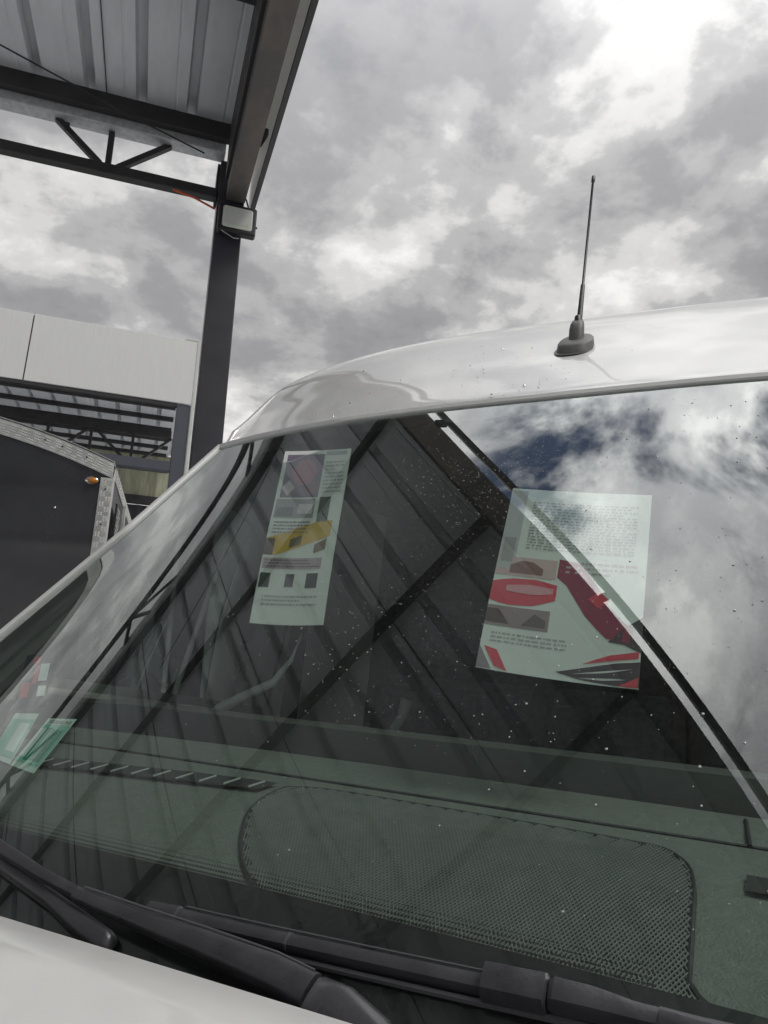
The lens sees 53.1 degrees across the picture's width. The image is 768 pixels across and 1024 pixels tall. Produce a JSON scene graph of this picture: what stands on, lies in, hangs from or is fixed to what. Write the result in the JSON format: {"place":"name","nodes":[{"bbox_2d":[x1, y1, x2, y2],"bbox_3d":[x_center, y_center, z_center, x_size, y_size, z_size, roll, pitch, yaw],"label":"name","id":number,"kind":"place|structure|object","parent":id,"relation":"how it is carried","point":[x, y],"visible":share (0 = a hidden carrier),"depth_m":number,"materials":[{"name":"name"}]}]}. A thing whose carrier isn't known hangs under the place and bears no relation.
{"place":"outdoors","nodes":[
{"label":"outdoors","id":0,"kind":"place"},
{"bbox_2d":[0,308,200,519],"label":"shed","id":1,"kind":"structure","parent":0,"point":[124,399],"depth_m":12.62,"materials":[{"name":"metal"}]},
{"bbox_2d":[0,0,767,505],"label":"sky","id":2,"kind":"structure","parent":0,"point":[432,165],"materials":[{"name":"grey"}]},
{"bbox_3d":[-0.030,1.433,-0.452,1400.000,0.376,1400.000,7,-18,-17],"label":"ground","id":3,"kind":"structure","parent":0,"visible":0},
{"bbox_2d":[0,417,131,628],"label":"box trailer","id":4,"kind":"object","parent":3,"relation":"on","point":[64,510],"visible":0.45,"depth_m":3.10,"materials":[{"name":"metal"}]},
{"bbox_2d":[0,0,318,470],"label":"steel canopy","id":5,"kind":"object","parent":3,"relation":"on","point":[209,79],"visible":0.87,"depth_m":6.71,"materials":[{"name":"metal"}]},
{"bbox_2d":[216,202,256,240],"bbox_3d":[-1.365,-2.661,7.145,0.365,0.388,0.149,7,-18,-17],"label":"floodlight","id":6,"kind":"object","parent":5,"relation":"attached to","point":[233,220],"visible":1,"depth_m":7.09,"materials":[{"name":"black metal"}]},
{"bbox_2d":[0,175,767,1023],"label":"white van","id":7,"kind":"object","parent":3,"relation":"on","point":[378,797],"visible":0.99,"depth_m":1.37,"materials":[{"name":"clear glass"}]},
{"bbox_2d":[0,713,38,763],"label":"permit sticker","id":8,"kind":"object","parent":7,"relation":"attached to","point":[15,733],"visible":1,"depth_m":1.00,"materials":[{"name":"white"}]},
{"bbox_2d":[13,653,55,709],"bbox_3d":[-0.522,0.251,1.151,0.045,0.094,0.239,8,-19,-21],"label":"dark sticker","id":9,"kind":"object","parent":7,"relation":"attached to","point":[33,685],"visible":1,"depth_m":1.13,"materials":[{"name":"grey paper"}]},
{"bbox_2d":[10,718,76,772],"bbox_3d":[-0.425,0.288,0.953,0.056,0.066,0.077,-4,-18,17],"label":"permit sticker","id":10,"kind":"object","parent":7,"relation":"attached to","point":[31,757],"visible":1,"depth_m":0.95,"materials":[{"name":"green paper"}]},
{"bbox_2d":[249,448,350,624],"bbox_3d":[-0.155,0.034,1.461,0.174,0.390,0.118,-7,-19,24],"label":"notice sheet","id":11,"kind":"object","parent":7,"relation":"hanging from","point":[308,501],"visible":1,"depth_m":1.45,"materials":[{"name":"paper"}]},
{"bbox_2d":[475,488,651,689],"bbox_3d":[0.255,0.091,1.071,0.212,0.300,0.095,-1,-18,26],"label":"printed sheet","id":12,"kind":"object","parent":7,"relation":"in","point":[550,609],"visible":1,"depth_m":1.06,"materials":[{"name":"paper"}]}
]}

